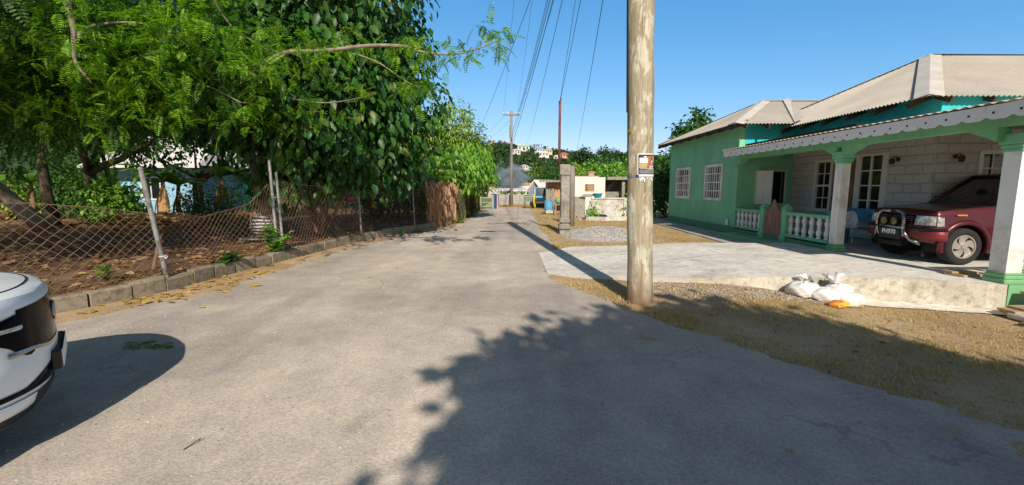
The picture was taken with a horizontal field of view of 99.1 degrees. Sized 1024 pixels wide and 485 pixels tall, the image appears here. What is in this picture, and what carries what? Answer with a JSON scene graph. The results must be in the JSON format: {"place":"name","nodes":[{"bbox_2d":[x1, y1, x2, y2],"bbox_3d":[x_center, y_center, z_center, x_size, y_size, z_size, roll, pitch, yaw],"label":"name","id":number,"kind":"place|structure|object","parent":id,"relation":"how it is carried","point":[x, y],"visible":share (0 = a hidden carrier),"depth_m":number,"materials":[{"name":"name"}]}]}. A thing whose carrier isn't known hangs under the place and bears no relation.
{"place":"outdoors","nodes":[
{"label":"outdoors","id":0,"kind":"place"},
{"bbox_2d":[0,198,491,295],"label":"yard soil","id":1,"kind":"structure","parent":0,"point":[62,279],"depth_m":10.47,"materials":[{"name":"brown soil"}]},
{"bbox_2d":[0,121,33,219],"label":"feathery tree","id":2,"kind":"object","parent":1,"relation":"on","point":[2,217],"visible":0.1,"depth_m":18.70,"materials":[{"name":"green plant"}]},
{"bbox_2d":[0,171,57,209],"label":"banana plant","id":3,"kind":"object","parent":1,"relation":"on","point":[30,195],"visible":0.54,"depth_m":17.86,"materials":[{"name":"green plant"}]},
{"bbox_2d":[0,178,58,219],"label":"shrub","id":4,"kind":"object","parent":1,"relation":"on","point":[23,197],"visible":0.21,"depth_m":18.84,"materials":[{"name":"green plant"}]},
{"bbox_2d":[0,131,119,210],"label":"garden tree","id":5,"kind":"object","parent":1,"relation":"on","point":[72,155],"visible":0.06,"depth_m":25.68,"materials":[{"name":"green plant"}]},
{"bbox_2d":[22,155,104,218],"bbox_3d":[-19.114,-2.189,18.827,2.756,3.081,2.302,0,7,0],"label":"shrub","id":6,"kind":"object","parent":1,"relation":"on","point":[59,183],"visible":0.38,"depth_m":18.54,"materials":[{"name":"green plant"}]},
{"bbox_2d":[0,32,183,226],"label":"feathery tree","id":7,"kind":"object","parent":1,"relation":"on","point":[46,193],"visible":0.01,"depth_m":15.27,"materials":[{"name":"green plant"}]},
{"bbox_2d":[60,175,136,222],"bbox_3d":[-16.155,-1.547,17.080,2.076,2.128,2.136,5,9,33],"label":"shrub","id":8,"kind":"object","parent":1,"relation":"on","point":[97,198],"visible":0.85,"depth_m":16.72,"materials":[{"name":"green plant"}]},
{"bbox_2d":[92,264,118,281],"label":"weed","id":9,"kind":"object","parent":1,"relation":"on","point":[106,269],"visible":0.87,"depth_m":6.43,"materials":[{"name":"green plant"}]},
{"bbox_2d":[5,12,220,220],"bbox_3d":[-13.494,-4.300,14.532,10.632,7.781,5.296,1,7,7],"label":"feathery tree","id":10,"kind":"object","parent":1,"relation":"on","point":[88,168],"visible":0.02,"depth_m":15.69,"materials":[{"name":"green plant"}]},
{"bbox_2d":[66,108,161,195],"bbox_3d":[-16.212,-3.574,18.091,3.392,5.396,3.314,3,8,25],"label":"feathery tree","id":11,"kind":"object","parent":1,"relation":"on","point":[103,157],"visible":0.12,"depth_m":17.79,"materials":[{"name":"green plant"}]},
{"bbox_2d":[97,178,156,222],"bbox_3d":[-15.590,-1.520,17.616,1.932,2.137,1.838,6,9,40],"label":"shrub","id":12,"kind":"object","parent":1,"relation":"on","point":[132,206],"visible":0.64,"depth_m":17.26,"materials":[{"name":"green plant"}]},
{"bbox_2d":[113,163,182,215],"bbox_3d":[-13.674,-1.913,16.861,1.006,2.394,2.455,3,8,20],"label":"banana plant","id":13,"kind":"object","parent":1,"relation":"on","point":[162,200],"visible":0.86,"depth_m":16.76,"materials":[{"name":"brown plant"}]},
{"bbox_2d":[138,172,206,213],"bbox_3d":[-13.660,-1.835,17.734,2.262,1.996,2.092,-6,9,-39],"label":"banana plant","id":14,"kind":"object","parent":1,"relation":"on","point":[174,179],"visible":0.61,"depth_m":17.54,"materials":[{"name":"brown plant"}]},
{"bbox_2d":[93,211,258,227],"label":"banana litter","id":15,"kind":"object","parent":1,"relation":"on","point":[157,217],"visible":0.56,"depth_m":16.07,"materials":[{"name":"brown plant"}]},
{"bbox_2d":[90,125,287,212],"bbox_3d":[-13.335,-3.861,18.851,9.266,5.823,3.716,-1,7,-12],"label":"garden tree","id":16,"kind":"object","parent":1,"relation":"on","point":[200,175],"visible":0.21,"depth_m":18.59,"materials":[{"name":"green plant"}]},
{"bbox_2d":[163,172,225,226],"bbox_3d":[-11.236,-1.523,15.551,1.980,2.451,1.969,0,7,0],"label":"shrub","id":17,"kind":"object","parent":1,"relation":"on","point":[189,208],"visible":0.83,"depth_m":15.46,"materials":[{"name":"green plant"}]},
{"bbox_2d":[176,166,226,210],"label":"banana plant","id":18,"kind":"object","parent":1,"relation":"on","point":[191,171],"visible":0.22,"depth_m":20.83,"materials":[{"name":"green plant"}]},
{"bbox_2d":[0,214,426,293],"bbox_3d":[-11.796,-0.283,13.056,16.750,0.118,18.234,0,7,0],"label":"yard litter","id":19,"kind":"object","parent":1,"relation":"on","point":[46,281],"visible":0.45,"depth_m":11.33,"materials":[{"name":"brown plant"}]},
{"bbox_2d":[183,177,247,226],"bbox_3d":[-10.501,-1.337,15.538,1.904,2.105,1.772,-6,9,-39],"label":"shrub","id":20,"kind":"object","parent":1,"relation":"on","point":[223,207],"visible":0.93,"depth_m":15.47,"materials":[{"name":"green plant"}]},
{"bbox_2d":[192,163,247,213],"bbox_3d":[-12.129,-2.228,18.971,2.064,2.490,2.425,-2,7,-13],"label":"banana plant","id":21,"kind":"object","parent":1,"relation":"on","point":[217,170],"visible":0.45,"depth_m":18.77,"materials":[{"name":"green plant"}]},
{"bbox_2d":[211,174,280,211],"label":"shrub","id":22,"kind":"object","parent":1,"relation":"on","point":[240,193],"visible":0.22,"depth_m":19.74,"materials":[{"name":"green plant"}]},
{"bbox_2d":[239,237,279,242],"bbox_3d":[-6.279,-0.051,10.979,0.900,0.130,0.400,0,7,0],"label":"pallet","id":23,"kind":"object","parent":1,"relation":"on","point":[242,239],"visible":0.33,"depth_m":10.84,"materials":[{"name":"grey wood"}]},
{"bbox_2d":[250,213,273,238],"bbox_3d":[-6.190,-0.401,10.819,0.535,0.682,0.493,0,7,0],"label":"bag","id":24,"kind":"object","parent":23,"relation":"on","point":[252,224],"visible":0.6,"depth_m":10.68,"materials":[{"name":"plastic"}]},
{"bbox_2d":[0,0,525,231],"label":"feathery tree","id":25,"kind":"object","parent":1,"relation":"on","point":[91,49],"visible":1,"depth_m":7.71,"materials":[{"name":"green plant"}]},
{"bbox_2d":[130,0,455,241],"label":"broadleaf tree","id":26,"kind":"object","parent":1,"relation":"on","point":[373,129],"visible":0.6,"depth_m":10.67,"materials":[{"name":"green plant"}]},
{"bbox_2d":[248,118,440,237],"bbox_3d":[-4.672,-1.957,12.873,4.892,3.502,4.237,0,7,0],"label":"broadleaf tree","id":27,"kind":"object","parent":1,"relation":"on","point":[408,182],"visible":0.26,"depth_m":12.31,"materials":[{"name":"green plant"}]},
{"bbox_2d":[335,188,399,220],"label":"shrub","id":28,"kind":"object","parent":1,"relation":"on","point":[370,209],"visible":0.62,"depth_m":18.29,"materials":[{"name":"green plant"}]},
{"bbox_2d":[381,180,425,218],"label":"shrub","id":29,"kind":"object","parent":1,"relation":"on","point":[408,205],"visible":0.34,"depth_m":19.40,"materials":[{"name":"green plant"}]},
{"bbox_2d":[394,172,431,217],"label":"shrub","id":30,"kind":"object","parent":1,"relation":"on","point":[416,210],"visible":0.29,"depth_m":19.85,"materials":[{"name":"green plant"}]},
{"bbox_2d":[422,169,465,185],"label":"banana plant","id":31,"kind":"object","parent":1,"relation":"on","point":[437,176],"visible":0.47,"depth_m":17.99,"materials":[{"name":"green plant"}]},
{"bbox_2d":[428,155,466,184],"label":"banana plant","id":32,"kind":"object","parent":1,"relation":"on","point":[446,159],"visible":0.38,"depth_m":19.54,"materials":[{"name":"green plant"}]},
{"bbox_2d":[403,95,497,181],"bbox_3d":[-3.815,-4.824,24.012,6.173,6.447,4.228,1,7,10],"label":"mango tree","id":33,"kind":"object","parent":1,"relation":"on","point":[457,130],"visible":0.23,"depth_m":23.15,"materials":[{"name":"green plant"}]},
{"bbox_2d":[424,138,504,202],"bbox_3d":[-2.325,-3.247,21.853,3.577,3.806,4.917,5,9,34],"label":"mango tree","id":34,"kind":"object","parent":1,"relation":"on","point":[475,170],"visible":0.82,"depth_m":20.75,"materials":[{"name":"green plant"}]},
{"bbox_2d":[0,104,568,196],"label":"hill","id":35,"kind":"structure","parent":0,"point":[503,169],"depth_m":121.21,"materials":[{"name":"green plant"}]},
{"bbox_2d":[249,136,599,187],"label":"hill woods","id":36,"kind":"object","parent":35,"relation":"on","point":[505,157],"visible":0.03,"depth_m":140.33,"materials":[{"name":"green plant"}]},
{"bbox_2d":[0,207,1023,484],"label":"road","id":37,"kind":"structure","parent":0,"point":[594,379],"depth_m":3.33,"materials":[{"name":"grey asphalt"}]},
{"bbox_2d":[0,272,66,430],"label":"parked car","id":38,"kind":"object","parent":37,"relation":"on","point":[33,344],"visible":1,"depth_m":2.64,"materials":[{"name":"white paint"}]},
{"bbox_2d":[122,341,173,349],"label":"leafy sprig","id":39,"kind":"object","parent":37,"relation":"on","point":[154,345],"visible":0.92,"depth_m":4.40,"materials":[{"name":"green plant"}]},
{"bbox_2d":[55,228,437,324],"bbox_3d":[-4.195,0.282,10.431,1.756,0.035,13.474,2,7,15],"label":"dirt edge","id":40,"kind":"object","parent":37,"relation":"on","point":[105,309],"visible":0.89,"depth_m":6.97,"materials":[{"name":"brown soil"}]},
{"bbox_2d":[55,239,377,318],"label":"gutter litter","id":41,"kind":"object","parent":40,"relation":"on","point":[163,295],"visible":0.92,"depth_m":6.71,"materials":[{"name":"yellow plant"}]},
{"bbox_2d":[534,187,545,207],"bbox_3d":[2.385,-3.688,35.578,1.370,1.625,3.680,0,7,0],"label":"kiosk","id":42,"kind":"object","parent":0,"point":[539,193],"visible":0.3,"depth_m":33.87,"materials":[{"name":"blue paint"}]},
{"bbox_2d":[525,180,558,193],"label":"house","id":43,"kind":"structure","parent":0,"point":[533,184],"depth_m":49.69,"materials":[{"name":"white paint"}]},
{"bbox_2d":[118,0,1023,155],"label":"sky","id":44,"kind":"structure","parent":0,"point":[727,57],"materials":[{"name":"blue"}]},
{"bbox_2d":[274,197,1023,456],"bbox_3d":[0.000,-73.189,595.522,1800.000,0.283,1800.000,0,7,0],"label":"ground","id":45,"kind":"structure","parent":0,"point":[963,393],"depth_m":4.93,"materials":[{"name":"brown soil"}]},
{"bbox_2d":[77,140,247,212],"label":"house","id":46,"kind":"structure","parent":45,"relation":"on","point":[154,190],"depth_m":23.85,"materials":[{"name":"blue paint"}]},
{"bbox_2d":[140,177,160,199],"bbox_3d":[-19.661,-2.950,23.848,1.100,1.240,0.140,0,7,0],"label":"window","id":47,"kind":"structure","parent":46,"relation":"in","point":[154,189],"depth_m":23.88,"materials":[{"name":"white glass"}]},
{"bbox_2d":[51,205,482,312],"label":"kerb","id":48,"kind":"structure","parent":45,"relation":"on","point":[150,285],"depth_m":7.22,"materials":[{"name":"concrete"}]},
{"bbox_2d":[56,246,287,292],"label":"kerb litter","id":49,"kind":"object","parent":48,"relation":"on","point":[179,268],"visible":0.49,"depth_m":6.89,"materials":[{"name":"brown plant"}]},
{"bbox_2d":[0,159,427,296],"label":"chain link fence","id":50,"kind":"object","parent":48,"relation":"on","point":[162,257],"visible":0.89,"depth_m":6.86,"materials":[{"name":"metal"}]},
{"bbox_2d":[218,251,245,263],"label":"weed","id":51,"kind":"object","parent":48,"relation":"on","point":[229,258],"visible":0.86,"depth_m":8.03,"materials":[{"name":"green plant"}]},
{"bbox_2d":[258,223,292,251],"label":"weed","id":52,"kind":"object","parent":48,"relation":"on","point":[278,246],"visible":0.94,"depth_m":9.18,"materials":[{"name":"green plant"}]},
{"bbox_2d":[424,180,458,227],"bbox_3d":[-2.905,-1.591,18.510,0.688,2.092,3.173,1,7,11],"label":"frond fence","id":53,"kind":"object","parent":48,"relation":"on","point":[441,201],"visible":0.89,"depth_m":17.77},
{"bbox_2d":[455,186,479,221],"bbox_3d":[-2.537,-2.365,25.336,0.665,1.925,11.405,0,7,1],"label":"frond fence","id":54,"kind":"object","parent":45,"relation":"on","point":[463,207],"visible":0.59,"depth_m":22.26,"materials":[{"name":"green plant"}]},
{"bbox_2d":[480,189,498,208],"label":"gate house","id":55,"kind":"structure","parent":45,"relation":"on","point":[494,197],"depth_m":33.01,"materials":[{"name":"green paint"}]},
{"bbox_2d":[503,111,519,206],"bbox_3d":[-0.050,-6.737,35.722,1.380,7.850,0.503,0,7,0],"label":"utility pole","id":56,"kind":"object","parent":45,"relation":"on","point":[511,114],"visible":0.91,"depth_m":35.66,"materials":[{"name":"grey wood"}]},
{"bbox_2d":[498,194,543,206],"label":"block wall","id":57,"kind":"structure","parent":45,"relation":"on","point":[517,199],"depth_m":36.84,"materials":[{"name":"grey concrete"}]},
{"bbox_2d":[515,161,552,182],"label":"distant tree","id":58,"kind":"object","parent":45,"relation":"on","point":[532,173],"visible":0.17,"depth_m":78.93,"materials":[{"name":"green plant"}]},
{"bbox_2d":[544,200,552,214],"bbox_3d":[2.209,-2.103,26.189,0.573,0.847,0.622,0,7,0],"label":"drum","id":59,"kind":"object","parent":45,"relation":"on","point":[548,206],"visible":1,"depth_m":25.96,"materials":[{"name":"blue plastic"}]},
{"bbox_2d":[539,180,559,209],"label":"shed","id":60,"kind":"structure","parent":45,"relation":"on","point":[552,191],"depth_m":31.53,"materials":[{"name":"paint"}]},
{"bbox_2d":[535,155,565,179],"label":"distant tree","id":61,"kind":"object","parent":45,"relation":"on","point":[548,174],"visible":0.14,"depth_m":64.08,"materials":[{"name":"green plant"}]},
{"bbox_2d":[542,155,584,179],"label":"distant tree","id":62,"kind":"object","parent":45,"relation":"on","point":[556,175],"visible":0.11,"depth_m":58.99,"materials":[{"name":"green plant"}]},
{"bbox_2d":[558,164,571,233],"bbox_3d":[1.855,-1.486,15.093,0.470,2.380,0.440,0,7,0],"label":"concrete post","id":63,"kind":"object","parent":45,"relation":"on","point":[564,218],"visible":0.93,"depth_m":14.99,"materials":[{"name":"grey concrete"}]},
{"bbox_2d":[558,98,561,166],"bbox_3d":[1.623,-3.712,14.752,0.121,2.283,0.089,0,7,0],"label":"service mast","id":64,"kind":"object","parent":63,"relation":"on","point":[559,138],"visible":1,"depth_m":14.73,"materials":[{"name":"metal"}]},
{"bbox_2d":[569,166,574,225],"bbox_3d":[2.500,-1.937,18.201,0.232,2.500,0.232,0,7,0],"label":"timber post","id":65,"kind":"object","parent":45,"relation":"on","point":[572,199],"visible":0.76,"depth_m":18.11,"materials":[{"name":"grey wood"}]},
{"bbox_2d":[532,207,620,222],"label":"roadside grass","id":66,"kind":"structure","parent":45,"relation":"on","point":[538,216],"depth_m":23.39,"materials":[{"name":"brown plant"}]},
{"bbox_2d":[574,197,584,218],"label":"garden wall","id":67,"kind":"structure","parent":45,"relation":"on","point":[579,203],"depth_m":22.35,"materials":[{"name":"concrete"}]},
{"bbox_2d":[558,159,608,191],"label":"distant tree","id":68,"kind":"object","parent":45,"relation":"on","point":[578,172],"visible":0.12,"depth_m":45.95,"materials":[{"name":"green plant"}]},
{"bbox_2d":[576,154,622,185],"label":"distant tree","id":69,"kind":"object","parent":45,"relation":"on","point":[606,165],"visible":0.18,"depth_m":46.88,"materials":[{"name":"green plant"}]},
{"bbox_2d":[575,172,626,213],"bbox_3d":[5.490,-3.094,27.151,4.220,2.560,3.450,0,7,0],"label":"ruin","id":70,"kind":"object","parent":45,"relation":"on","point":[609,187],"visible":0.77,"depth_m":25.83,"materials":[{"name":"beige paint"}]},
{"bbox_2d":[543,226,664,244],"bbox_3d":[3.383,-0.378,14.665,5.174,0.352,6.890,0,7,0],"label":"gravel heap","id":71,"kind":"object","parent":45,"relation":"on","point":[605,233],"visible":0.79,"depth_m":13.77,"materials":[{"name":"gravel"}]},
{"bbox_2d":[585,198,626,216],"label":"garden wall","id":72,"kind":"structure","parent":45,"relation":"on","point":[608,208],"depth_m":22.04,"materials":[{"name":"grey concrete"}]},
{"bbox_2d":[586,216,626,220],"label":"planter kerb","id":73,"kind":"structure","parent":45,"relation":"on","point":[593,218],"depth_m":21.08,"materials":[{"name":"beige concrete"}]},
{"bbox_2d":[597,156,626,176],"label":"distant tree","id":74,"kind":"object","parent":45,"relation":"on","point":[622,172],"visible":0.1,"depth_m":47.06,"materials":[{"name":"green plant"}]},
{"bbox_2d":[538,219,712,248],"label":"grass","id":75,"kind":"structure","parent":45,"relation":"on","point":[610,243],"depth_m":14.64,"materials":[{"name":"brown plant"}]},
{"bbox_2d":[626,0,654,304],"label":"utility pole","id":76,"kind":"object","parent":45,"relation":"on","point":[640,74],"visible":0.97,"depth_m":5.79,"materials":[{"name":"brown wood"}]},
{"bbox_2d":[637,153,653,181],"bbox_3d":[1.784,-0.987,5.791,0.252,0.378,0.054,-2,7,-15],"label":"poster","id":77,"kind":"object","parent":76,"relation":"attached to","point":[645,164],"visible":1,"depth_m":5.77,"materials":[{"name":"paper"}]},
{"bbox_2d":[653,133,682,217],"bbox_3d":[8.931,-3.394,23.217,4.458,4.960,3.469,3,8,24],"label":"garden tree","id":78,"kind":"object","parent":45,"relation":"on","point":[661,192],"visible":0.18,"depth_m":22.97,"materials":[{"name":"green plant"}]},
{"bbox_2d":[665,106,715,138],"bbox_3d":[12.178,-5.668,29.631,3.366,7.125,2.948,0,7,0],"label":"garden tree","id":79,"kind":"object","parent":45,"relation":"on","point":[699,118],"visible":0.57,"depth_m":29.06,"materials":[{"name":"green plant"}]},
{"bbox_2d":[652,282,827,304],"bbox_3d":[3.587,0.857,6.768,3.327,0.234,1.087,1,7,7],"label":"gravel scatter","id":80,"kind":"object","parent":45,"relation":"on","point":[734,290],"visible":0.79,"depth_m":6.77,"materials":[{"name":"gravel"}]},
{"bbox_2d":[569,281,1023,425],"bbox_3d":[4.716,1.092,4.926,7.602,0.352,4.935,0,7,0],"label":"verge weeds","id":81,"kind":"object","parent":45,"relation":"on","point":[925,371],"visible":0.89,"depth_m":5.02,"materials":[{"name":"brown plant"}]},
{"bbox_2d":[785,273,818,297],"bbox_3d":[4.633,0.686,6.954,0.527,0.307,0.498,0,7,0],"label":"sack","id":82,"kind":"object","parent":45,"relation":"on","point":[803,288],"visible":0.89,"depth_m":6.83,"materials":[{"name":"white plastic"}]},
{"bbox_2d":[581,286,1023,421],"bbox_3d":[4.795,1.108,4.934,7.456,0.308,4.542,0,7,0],"label":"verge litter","id":83,"kind":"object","parent":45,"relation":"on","point":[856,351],"visible":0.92,"depth_m":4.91,"materials":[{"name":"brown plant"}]},
{"bbox_2d":[811,286,841,302],"bbox_3d":[4.834,0.791,6.751,0.422,0.210,0.369,2,8,18],"label":"sack","id":84,"kind":"object","parent":45,"relation":"on","point":[825,294],"visible":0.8,"depth_m":6.62,"materials":[{"name":"white plastic"}]},
{"bbox_2d":[822,272,853,291],"bbox_3d":[5.085,0.650,6.801,0.466,0.357,0.361,-4,8,-28],"label":"sack","id":85,"kind":"object","parent":84,"relation":"on","point":[836,279],"visible":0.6,"depth_m":6.75,"materials":[{"name":"white plastic"}]},
{"bbox_2d":[828,300,849,308],"bbox_3d":[4.735,0.899,6.360,0.267,0.130,0.184,0,7,0],"label":"husk","id":86,"kind":"object","parent":45,"relation":"on","point":[839,304],"visible":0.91,"depth_m":6.30,"materials":[{"name":"orange plant"}]},
{"bbox_2d":[658,54,1023,306],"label":"house","id":87,"kind":"structure","parent":45,"relation":"on","point":[926,129],"depth_m":11.11,"materials":[{"name":"green paint"}]},
{"bbox_2d":[675,167,690,198],"bbox_3d":[7.435,-2.564,18.852,0.150,1.300,1.530,0,7,0],"label":"window","id":88,"kind":"structure","parent":87,"relation":"in","point":[683,175],"depth_m":18.90,"materials":[{"name":"white paint"}]},
{"bbox_2d":[703,163,722,200],"bbox_3d":[7.435,-2.211,16.050,0.150,1.300,1.380,0,7,0],"label":"window","id":89,"kind":"structure","parent":87,"relation":"in","point":[713,177],"depth_m":16.10,"materials":[{"name":"white paint"}]},
{"bbox_2d":[754,170,786,204],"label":"door","id":90,"kind":"structure","parent":87,"relation":"in","point":[764,178],"depth_m":14.19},
{"bbox_2d":[811,159,833,211],"bbox_3d":[9.215,-1.682,12.926,0.090,1.510,0.750,0,7,0],"label":"window","id":91,"kind":"structure","parent":87,"relation":"in","point":[823,172],"depth_m":12.96,"materials":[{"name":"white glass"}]},
{"bbox_2d":[829,159,855,230],"bbox_3d":[9.180,-1.240,12.180,0.060,2.100,0.760,0,7,0],"label":"door","id":92,"kind":"structure","parent":87,"relation":"in","point":[852,174],"depth_m":11.83,"materials":[{"name":"white wood"}]},
{"bbox_2d":[849,152,890,238],"bbox_3d":[9.200,-1.168,11.242,0.080,2.210,1.000,0,7,0],"label":"door","id":93,"kind":"structure","parent":87,"relation":"in","point":[872,170],"depth_m":11.23,"materials":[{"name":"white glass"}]},
{"bbox_2d":[976,150,1003,173],"bbox_3d":[10.625,-1.455,9.558,0.970,1.100,0.090,0,7,0],"label":"window","id":94,"kind":"structure","parent":87,"relation":"in","point":[989,161],"depth_m":9.53,"materials":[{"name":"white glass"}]},
{"bbox_2d":[839,291,865,307],"bbox_3d":[5.117,0.849,6.652,0.482,0.221,0.386,0,7,0],"label":"sack","id":95,"kind":"object","parent":45,"relation":"on","point":[856,299],"visible":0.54,"depth_m":6.51,"materials":[{"name":"white plastic"}]},
{"bbox_2d":[866,300,1006,314],"bbox_3d":[7.584,0.992,6.571,4.886,0.097,0.746,1,7,7],"label":"footing strip","id":96,"kind":"object","parent":45,"relation":"on","point":[900,304],"visible":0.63,"depth_m":6.77,"materials":[{"name":"concrete"}]},
{"bbox_2d":[1007,312,1023,321],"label":"pipe","id":97,"kind":"object","parent":45,"relation":"on","point":[1018,316],"visible":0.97,"depth_m":6.12,"materials":[{"name":"white plastic"}]},
{"bbox_2d":[653,218,748,242],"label":"side path","id":98,"kind":"structure","parent":0,"point":[706,233],"depth_m":15.67,"materials":[{"name":"concrete"}]},
{"bbox_2d":[539,243,1007,307],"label":"driveway","id":99,"kind":"structure","parent":0,"point":[776,266],"depth_m":7.94,"materials":[{"name":"concrete"}]},
{"bbox_2d":[813,241,1023,284],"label":"carport floor","id":100,"kind":"structure","parent":0,"point":[980,263],"depth_m":8.98,"materials":[{"name":"concrete"}]},
{"bbox_2d":[845,211,857,242],"bbox_3d":[8.115,-0.394,10.785,0.470,0.790,0.480,0,7,0],"label":"plastic chair","id":101,"kind":"object","parent":100,"relation":"on","point":[851,219],"visible":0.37,"depth_m":10.67,"materials":[{"name":"white plastic"}]},
{"bbox_2d":[844,208,908,252],"bbox_3d":[8.684,-0.341,10.641,0.478,0.921,2.000,0,7,0],"label":"bench","id":102,"kind":"object","parent":100,"relation":"on","point":[862,218],"visible":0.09,"depth_m":11.03,"materials":[{"name":"blue paint"}]},
{"bbox_2d":[867,174,1000,264],"bbox_3d":[9.754,-0.516,8.804,4.168,1.721,1.940,0,7,3],"label":"suv","id":103,"kind":"object","parent":100,"relation":"on","point":[954,225],"visible":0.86,"depth_m":8.40,"materials":[{"name":"red paint"}]},
{"bbox_2d":[941,269,983,276],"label":"wood scraps","id":104,"kind":"object","parent":100,"relation":"on","point":[962,273],"visible":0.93,"depth_m":7.23,"materials":[{"name":"brown wood"}]},
{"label":"wooded hill","id":105,"kind":"structure","parent":0,"visible":0},
{"bbox_2d":[567,151,587,167],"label":"ridge tree","id":106,"kind":"object","parent":105,"relation":"on","point":[579,158],"visible":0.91,"depth_m":95.17,"materials":[{"name":"green plant"}]},
{"bbox_2d":[573,145,596,161],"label":"ridge tree","id":107,"kind":"object","parent":105,"relation":"on","point":[587,155],"visible":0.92,"depth_m":95.19,"materials":[{"name":"green plant"}]},
{"bbox_2d":[594,145,613,157],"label":"ridge tree","id":108,"kind":"object","parent":105,"relation":"on","point":[600,152],"visible":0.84,"depth_m":94.95,"materials":[{"name":"green plant"}]},
{"bbox_2d":[575,151,668,185],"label":"woods","id":109,"kind":"object","parent":105,"relation":"on","point":[618,157],"visible":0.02,"depth_m":88.99,"materials":[{"name":"green plant"}]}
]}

